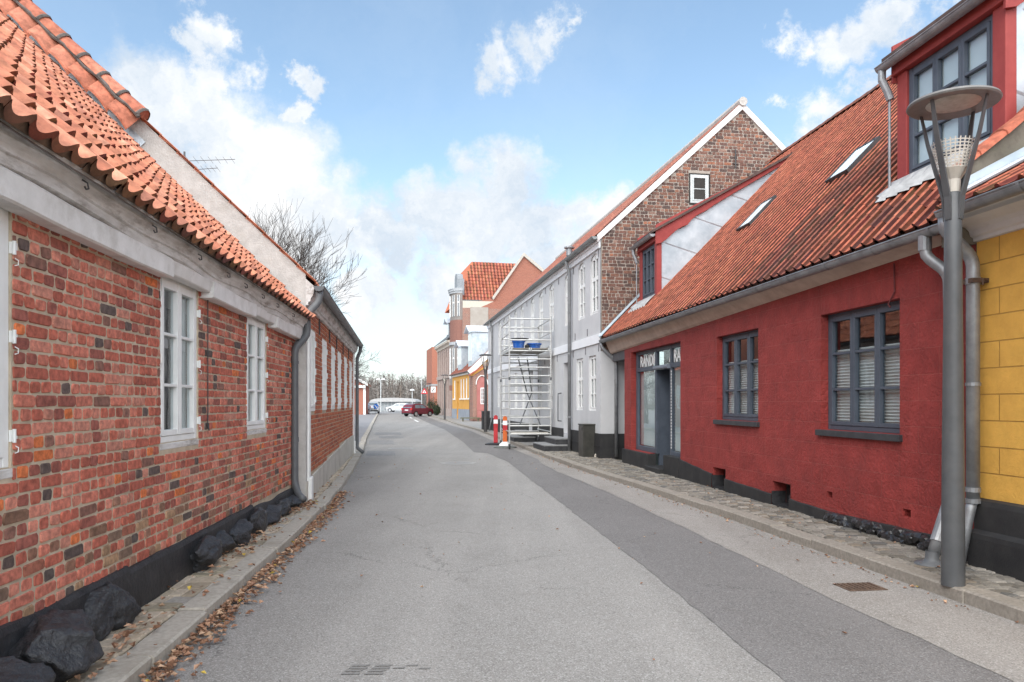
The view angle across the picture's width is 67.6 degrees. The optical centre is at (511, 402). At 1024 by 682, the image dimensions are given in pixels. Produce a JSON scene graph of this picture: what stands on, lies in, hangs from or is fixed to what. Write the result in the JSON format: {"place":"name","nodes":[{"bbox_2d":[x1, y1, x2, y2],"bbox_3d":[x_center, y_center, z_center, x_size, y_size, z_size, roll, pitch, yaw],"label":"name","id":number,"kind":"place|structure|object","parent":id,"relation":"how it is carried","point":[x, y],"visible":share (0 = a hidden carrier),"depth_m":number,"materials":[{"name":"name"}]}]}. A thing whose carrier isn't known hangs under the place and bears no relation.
{"place":"outdoors","nodes":[
{"label":"outdoors","id":0,"kind":"place"},
{"bbox_2d":[356,414,375,449],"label":"parking pavement","id":1,"kind":"structure","parent":0,"point":[365,421],"depth_m":58.01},
{"bbox_2d":[123,421,620,654],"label":"pavement","id":2,"kind":"structure","parent":0,"point":[317,498],"depth_m":5.40,"materials":[{"name":"grey concrete"}]},
{"bbox_2d":[66,454,353,681],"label":"pavement setts","id":3,"kind":"structure","parent":2,"relation":"on","point":[178,595],"depth_m":5.75,"materials":[{"name":"stone"}]},
{"bbox_2d":[0,0,363,502],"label":"brick house","id":4,"kind":"structure","parent":3,"relation":"on","point":[325,403],"depth_m":10.99,"materials":[{"name":"red brick"}]},
{"bbox_2d":[311,330,315,410],"bbox_3d":[-3.175,-0.500,12.015,0.126,1.260,0.680,0,0,-8],"label":"window","id":5,"kind":"structure","parent":4,"relation":"in","point":[313,343],"depth_m":12.03,"materials":[{"name":"white paint"}]},
{"bbox_2d":[322,339,327,409],"bbox_3d":[-3.441,-0.500,13.856,0.126,1.260,0.800,0,0,-8],"label":"window","id":6,"kind":"structure","parent":4,"relation":"in","point":[324,344],"depth_m":13.82,"materials":[{"name":"white paint"}]},
{"bbox_2d":[331,346,335,408],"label":"window","id":7,"kind":"structure","parent":4,"relation":"in","point":[333,357],"depth_m":15.58,"materials":[{"name":"white paint"}]},
{"bbox_2d":[337,352,341,408],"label":"window","id":8,"kind":"structure","parent":4,"relation":"in","point":[339,360],"depth_m":17.15,"materials":[{"name":"white paint"}]},
{"bbox_2d":[344,357,346,407],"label":"window","id":9,"kind":"structure","parent":4,"relation":"in","point":[345,359],"depth_m":19.03,"materials":[{"name":"white paint"}]},
{"bbox_2d":[349,361,351,407],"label":"window","id":10,"kind":"structure","parent":4,"relation":"in","point":[350,363],"depth_m":20.93,"materials":[{"name":"white paint"}]},
{"bbox_2d":[528,445,1023,600],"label":"pavement setts","id":11,"kind":"structure","parent":2,"relation":"on","point":[985,579],"depth_m":9.24,"materials":[{"name":"stone"}]},
{"bbox_2d":[533,436,567,450],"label":"door steps","id":12,"kind":"structure","parent":11,"relation":"on","point":[555,443],"depth_m":23.09,"materials":[{"name":"black paint"}]},
{"bbox_2d":[578,423,594,456],"bbox_3d":[2.015,1.012,20.670,0.363,0.895,0.530,0,0,-9],"label":"utility cabinet","id":13,"kind":"object","parent":11,"relation":"on","point":[586,439],"visible":0.93,"depth_m":20.43,"materials":[{"name":"metal"}]},
{"bbox_2d":[370,398,420,410],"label":"glass pavilion","id":14,"kind":"structure","parent":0,"point":[386,402],"depth_m":141.40,"materials":[{"name":"white glass"}]},
{"bbox_2d":[468,363,487,420],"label":"pink passage house","id":15,"kind":"structure","parent":0,"point":[476,394],"depth_m":60.61,"materials":[{"name":"paint"}]},
{"bbox_2d":[480,388,483,403],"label":"window","id":16,"kind":"structure","parent":15,"relation":"in","point":[480,388],"depth_m":60.59,"materials":[{"name":"white paint"}]},
{"bbox_2d":[433,414,532,444],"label":"pavement","id":17,"kind":"structure","parent":0,"point":[476,424],"depth_m":56.53,"materials":[{"name":"grey concrete"}]},
{"bbox_2d":[427,397,436,414],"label":"bush","id":18,"kind":"object","parent":17,"relation":"on","point":[431,403],"visible":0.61,"depth_m":91.87,"materials":[{"name":"green plant"}]},
{"bbox_2d":[433,404,440,414],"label":"bush","id":19,"kind":"object","parent":17,"relation":"on","point":[436,410],"visible":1,"depth_m":88.32,"materials":[{"name":"green plant"}]},
{"bbox_2d":[449,325,487,419],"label":"yellow cottage","id":20,"kind":"structure","parent":17,"relation":"on","point":[472,348],"depth_m":65.55,"materials":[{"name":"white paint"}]},
{"bbox_2d":[460,417,480,420],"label":"garden bench","id":21,"kind":"object","parent":17,"relation":"on","point":[463,418],"visible":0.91,"depth_m":59.90,"materials":[{"name":"brown wood"}]},
{"bbox_2d":[481,411,489,429],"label":"black cabinet","id":22,"kind":"object","parent":17,"relation":"on","point":[482,418],"visible":0.65,"depth_m":41.41,"materials":[{"name":"metal"}]},
{"bbox_2d":[507,430,535,441],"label":"door steps","id":23,"kind":"structure","parent":17,"relation":"on","point":[522,438],"depth_m":28.41,"materials":[{"name":"black paint"}]},
{"bbox_2d":[483,97,832,459],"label":"grey house","id":24,"kind":"structure","parent":17,"relation":"on","point":[581,290],"depth_m":20.74,"materials":[{"name":"grey paint"}]},
{"bbox_2d":[498,377,499,406],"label":"window","id":25,"kind":"structure","parent":24,"relation":"in","point":[498,377],"depth_m":38.36,"materials":[{"name":"white paint"}]},
{"bbox_2d":[499,324,499,354],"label":"window","id":26,"kind":"structure","parent":24,"relation":"in","point":[499,324],"depth_m":38.21,"materials":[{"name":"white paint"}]},
{"bbox_2d":[503,376,504,406],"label":"window","id":27,"kind":"structure","parent":24,"relation":"in","point":[503,376],"depth_m":36.72,"materials":[{"name":"white paint"}]},
{"bbox_2d":[504,320,505,350],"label":"window","id":28,"kind":"structure","parent":24,"relation":"in","point":[504,320],"depth_m":36.42,"materials":[{"name":"white paint"}]},
{"bbox_2d":[515,311,516,337],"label":"window","id":29,"kind":"structure","parent":24,"relation":"in","point":[516,311],"depth_m":33.22,"materials":[{"name":"white paint"}]},
{"bbox_2d":[515,373,516,407],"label":"window","id":30,"kind":"structure","parent":24,"relation":"in","point":[516,373],"depth_m":33.36,"materials":[{"name":"white paint"}]},
{"bbox_2d":[521,307,523,337],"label":"window","id":31,"kind":"structure","parent":24,"relation":"in","point":[522,311],"depth_m":31.89,"materials":[{"name":"white paint"}]},
{"bbox_2d":[523,372,524,407],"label":"window","id":32,"kind":"structure","parent":24,"relation":"in","point":[523,372],"depth_m":31.36,"materials":[{"name":"white paint"}]},
{"bbox_2d":[532,299,533,338],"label":"window","id":33,"kind":"structure","parent":24,"relation":"in","point":[533,299],"depth_m":29.44,"materials":[{"name":"white paint"}]},
{"bbox_2d":[539,368,541,406],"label":"window","id":34,"kind":"structure","parent":24,"relation":"in","point":[540,369],"depth_m":28.13,"materials":[{"name":"white paint"}]},
{"bbox_2d":[540,293,542,336],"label":"window","id":35,"kind":"structure","parent":24,"relation":"in","point":[541,296],"depth_m":27.97,"materials":[{"name":"white paint"}]},
{"bbox_2d":[549,366,549,407],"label":"window","id":36,"kind":"structure","parent":24,"relation":"in","point":[549,366],"depth_m":26.40,"materials":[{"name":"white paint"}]},
{"bbox_2d":[550,285,553,331],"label":"window","id":37,"kind":"structure","parent":24,"relation":"in","point":[552,288],"depth_m":25.93,"materials":[{"name":"white paint"}]},
{"bbox_2d":[566,276,567,325],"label":"window","id":38,"kind":"structure","parent":24,"relation":"in","point":[567,276],"depth_m":23.90,"materials":[{"name":"white paint"}]},
{"bbox_2d":[578,358,582,409],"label":"window","id":39,"kind":"structure","parent":24,"relation":"in","point":[580,361],"depth_m":22.17,"materials":[{"name":"white paint"}]},
{"bbox_2d":[580,263,584,319],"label":"window","id":40,"kind":"structure","parent":24,"relation":"in","point":[582,269],"depth_m":21.95,"materials":[{"name":"white paint"}]},
{"bbox_2d":[590,355,595,410],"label":"window","id":41,"kind":"structure","parent":24,"relation":"in","point":[592,358],"depth_m":20.88,"materials":[{"name":"white paint"}]},
{"bbox_2d":[592,254,597,314],"bbox_3d":[2.273,-3.200,20.582,0.058,1.620,0.770,0,0,-9],"label":"window","id":42,"kind":"structure","parent":24,"relation":"in","point":[595,259],"depth_m":20.58,"materials":[{"name":"white paint"}]},
{"bbox_2d":[690,174,708,202],"bbox_3d":[4.988,-5.695,20.404,0.510,0.750,0.088,0,0,-9],"label":"window","id":43,"kind":"structure","parent":24,"relation":"in","point":[692,176],"depth_m":20.36,"materials":[{"name":"white wood"}]},
{"bbox_2d":[434,253,543,415],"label":"tall brick house","id":44,"kind":"structure","parent":0,"point":[481,293],"depth_m":76.53,"materials":[{"name":"brick"}]},
{"bbox_2d":[32,0,960,396],"label":"sky","id":45,"kind":"structure","parent":0,"point":[447,135],"materials":[{"name":"blue"}]},
{"bbox_2d":[370,411,654,447],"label":"plaza","id":46,"kind":"structure","parent":0,"point":[391,412],"depth_m":123.83,"materials":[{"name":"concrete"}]},
{"bbox_2d":[85,413,377,681],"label":"kerb","id":47,"kind":"structure","parent":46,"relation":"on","point":[168,636],"depth_m":5.62,"materials":[{"name":"stone"}]},
{"bbox_2d":[244,194,366,314],"bbox_3d":[-9.269,-3.572,31.374,7.600,10.256,8.010,0,0,0],"label":"bare tree","id":48,"kind":"object","parent":46,"relation":"on","point":[301,261],"visible":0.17,"depth_m":29.98,"materials":[{"name":"brown plant"}]},
{"bbox_2d":[359,379,370,414],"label":"brick outbuilding","id":49,"kind":"structure","parent":46,"relation":"on","point":[363,398],"depth_m":96.93,"materials":[{"name":"white paint"}]},
{"bbox_2d":[355,337,379,386],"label":"bare tree","id":50,"kind":"object","parent":46,"relation":"on","point":[364,366],"visible":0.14,"depth_m":52.55,"materials":[{"name":"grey plant"}]},
{"bbox_2d":[376,378,385,411],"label":"light mast","id":51,"kind":"object","parent":46,"relation":"on","point":[380,390],"visible":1,"depth_m":129.94,"materials":[{"name":"white metal"}]},
{"bbox_2d":[386,403,407,411],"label":"parked car","id":52,"kind":"object","parent":46,"relation":"on","point":[396,406],"visible":0.69,"depth_m":127.27,"materials":[{"name":"white paint"}]},
{"bbox_2d":[415,375,421,403],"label":"light mast","id":53,"kind":"object","parent":46,"relation":"on","point":[421,388],"visible":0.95,"depth_m":121.93,"materials":[{"name":"white metal"}]},
{"bbox_2d":[426,347,436,406],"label":"orange brick block","id":54,"kind":"structure","parent":46,"relation":"on","point":[432,365],"depth_m":110.13,"materials":[{"name":"orange brick"}]},
{"bbox_2d":[425,414,1023,624],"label":"kerb","id":55,"kind":"structure","parent":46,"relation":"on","point":[1003,606],"depth_m":7.62,"materials":[{"name":"stone"}]},
{"bbox_2d":[426,383,431,407],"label":"street lamp","id":56,"kind":"object","parent":55,"relation":"on","point":[428,392],"visible":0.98,"depth_m":93.96,"materials":[{"name":"metal"}]},
{"bbox_2d":[441,375,447,419],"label":"street lamp","id":57,"kind":"object","parent":55,"relation":"on","point":[444,381],"visible":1,"depth_m":65.95,"materials":[{"name":"metal"}]},
{"bbox_2d":[479,354,491,431],"bbox_3d":[-1.320,-0.497,38.200,0.668,3.895,0.668,0,0,0],"label":"street lamp","id":58,"kind":"object","parent":55,"relation":"on","point":[485,367],"visible":1,"depth_m":38.14,"materials":[{"name":"metal"}]},
{"bbox_2d":[906,85,1002,587],"bbox_3d":[3.505,-0.497,6.080,0.668,3.895,0.668,0,0,0],"label":"street lamp","id":59,"kind":"object","parent":55,"relation":"on","point":[952,183],"visible":1,"depth_m":6.02,"materials":[{"name":"grey metal"}]},
{"bbox_2d":[145,413,1012,681],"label":"road","id":60,"kind":"structure","parent":0,"point":[494,599],"depth_m":6.03,"materials":[{"name":"grey asphalt"}]},
{"bbox_2d":[369,402,379,413],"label":"parked car","id":61,"kind":"object","parent":60,"relation":"on","point":[371,404],"visible":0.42,"depth_m":110.08,"materials":[{"name":"white paint"}]},
{"bbox_2d":[366,432,403,454],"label":"road repair","id":62,"kind":"structure","parent":60,"relation":"on","point":[382,442],"depth_m":30.60,"materials":[{"name":"grey asphalt"}]},
{"bbox_2d":[341,664,430,673],"bbox_3d":[-0.728,1.546,4.442,0.505,0.001,0.165,0,0,0],"label":"road imprint","id":63,"kind":"object","parent":60,"relation":"on","point":[375,668],"visible":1,"depth_m":4.45,"materials":[{"name":"grey asphalt"}]},
{"bbox_2d":[421,385,427,404],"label":"warning sign","id":64,"kind":"object","parent":60,"relation":"on","point":[424,391],"visible":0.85,"depth_m":109.92,"materials":[{"name":"red metal"}]},
{"bbox_2d":[431,386,435,405],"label":"zone sign","id":65,"kind":"object","parent":60,"relation":"on","point":[433,389],"visible":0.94,"depth_m":103.95,"materials":[{"name":"white metal"}]},
{"bbox_2d":[410,414,1011,681],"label":"road patch","id":66,"kind":"object","parent":60,"relation":"on","point":[786,629],"visible":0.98,"depth_m":5.84,"materials":[{"name":"grey asphalt"}]},
{"bbox_2d":[401,404,433,415],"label":"hatchback car","id":67,"kind":"object","parent":66,"relation":"on","point":[415,409],"visible":0.98,"depth_m":86.41,"materials":[{"name":"red paint"}]},
{"bbox_2d":[485,415,499,444],"bbox_3d":[-0.600,0.999,28.200,0.739,1.090,0.739,0,0,-29],"label":"traffic bollard","id":68,"kind":"object","parent":66,"relation":"on","point":[495,430],"visible":0.96,"depth_m":28.17,"materials":[{"name":"red plastic"}]},
{"bbox_2d":[493,416,516,447],"bbox_3d":[-0.240,0.999,26.300,0.739,1.090,0.739,0,0,-29],"label":"traffic bollard","id":69,"kind":"object","parent":66,"relation":"on","point":[504,443],"visible":0.98,"depth_m":26.26,"materials":[{"name":"orange plastic"}]},
{"bbox_2d":[500,315,552,448],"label":"scaffold tower","id":70,"kind":"structure","parent":66,"relation":"on","point":[521,351],"depth_m":25.31,"materials":[{"name":"metal"}]},
{"bbox_2d":[512,341,524,347],"bbox_3d":[0.215,-1.953,25.742,0.470,0.262,0.454,0,0,-7],"label":"plastic tub","id":71,"kind":"object","parent":70,"relation":"on","point":[518,344],"visible":0.69,"depth_m":25.58,"materials":[{"name":"plastic"}]},
{"bbox_2d":[527,343,541,347],"bbox_3d":[0.741,-1.918,25.960,0.536,0.192,0.518,0,0,-7],"label":"plastic tub","id":72,"kind":"object","parent":70,"relation":"on","point":[535,345],"visible":0.7,"depth_m":25.76,"materials":[{"name":"plastic"}]},
{"bbox_2d":[422,414,1023,681],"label":"road margin","id":73,"kind":"object","parent":60,"relation":"attached to","point":[987,640],"visible":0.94,"depth_m":6.34,"materials":[{"name":"concrete"}]},
{"bbox_2d":[74,452,1018,681],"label":"leaf litter","id":74,"kind":"object","parent":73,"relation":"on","point":[182,649],"visible":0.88,"depth_m":5.79,"materials":[{"name":"brown plant"}]},
{"bbox_2d":[833,582,887,590],"bbox_3d":[2.920,1.538,6.420,0.340,0.012,0.260,0,0,-8],"label":"drain grate","id":75,"kind":"object","parent":73,"relation":"on","point":[863,586],"visible":1,"depth_m":6.38,"materials":[{"name":"metal"}]},
{"bbox_2d":[933,147,1023,581],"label":"yellow house","id":76,"kind":"structure","parent":0,"point":[993,225],"depth_m":6.62,"materials":[{"name":"paint"}]},
{"label":"ground","id":77,"kind":"structure","parent":0,"visible":0},
{"bbox_2d":[0,10,315,681],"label":"brick house","id":78,"kind":"structure","parent":77,"relation":"on","point":[144,461],"depth_m":5.08,"materials":[{"name":"red brick"}]},
{"bbox_2d":[0,207,18,479],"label":"window","id":79,"kind":"structure","parent":78,"relation":"in","point":[5,473],"depth_m":3.88,"materials":[{"name":"white paint"}]},
{"bbox_2d":[160,277,201,449],"bbox_3d":[-2.807,-0.318,6.372,0.147,1.375,0.969,0,0,-5],"label":"window","id":80,"kind":"structure","parent":78,"relation":"in","point":[178,431],"depth_m":6.38,"materials":[{"name":"white paint"}]},
{"bbox_2d":[246,317,268,434],"bbox_3d":[-3.007,-0.310,8.874,0.146,1.340,0.989,0,0,-5],"label":"window","id":81,"kind":"structure","parent":78,"relation":"in","point":[254,423],"depth_m":8.87,"materials":[{"name":"white paint"}]},
{"bbox_2d":[359,370,426,405],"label":"bare wood","id":82,"kind":"object","parent":77,"relation":"on","point":[390,389],"visible":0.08,"depth_m":191.74,"materials":[{"name":"plant"}]},
{"bbox_2d":[598,0,1023,566],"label":"red house","id":83,"kind":"structure","parent":77,"relation":"on","point":[814,389],"depth_m":9.91,"materials":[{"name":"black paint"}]},
{"bbox_2d":[713,329,759,426],"bbox_3d":[3.619,-0.378,12.108,0.252,1.465,1.680,0,0,-7],"label":"window","id":84,"kind":"structure","parent":83,"relation":"in","point":[742,388],"depth_m":12.30,"materials":[{"name":"grey wood"}]},
{"bbox_2d":[815,300,902,441],"bbox_3d":[4.028,-0.345,8.784,0.252,1.500,1.680,0,0,-7],"label":"window","id":85,"kind":"structure","parent":83,"relation":"in","point":[864,382],"depth_m":8.89,"materials":[{"name":"grey wood"}]}
]}

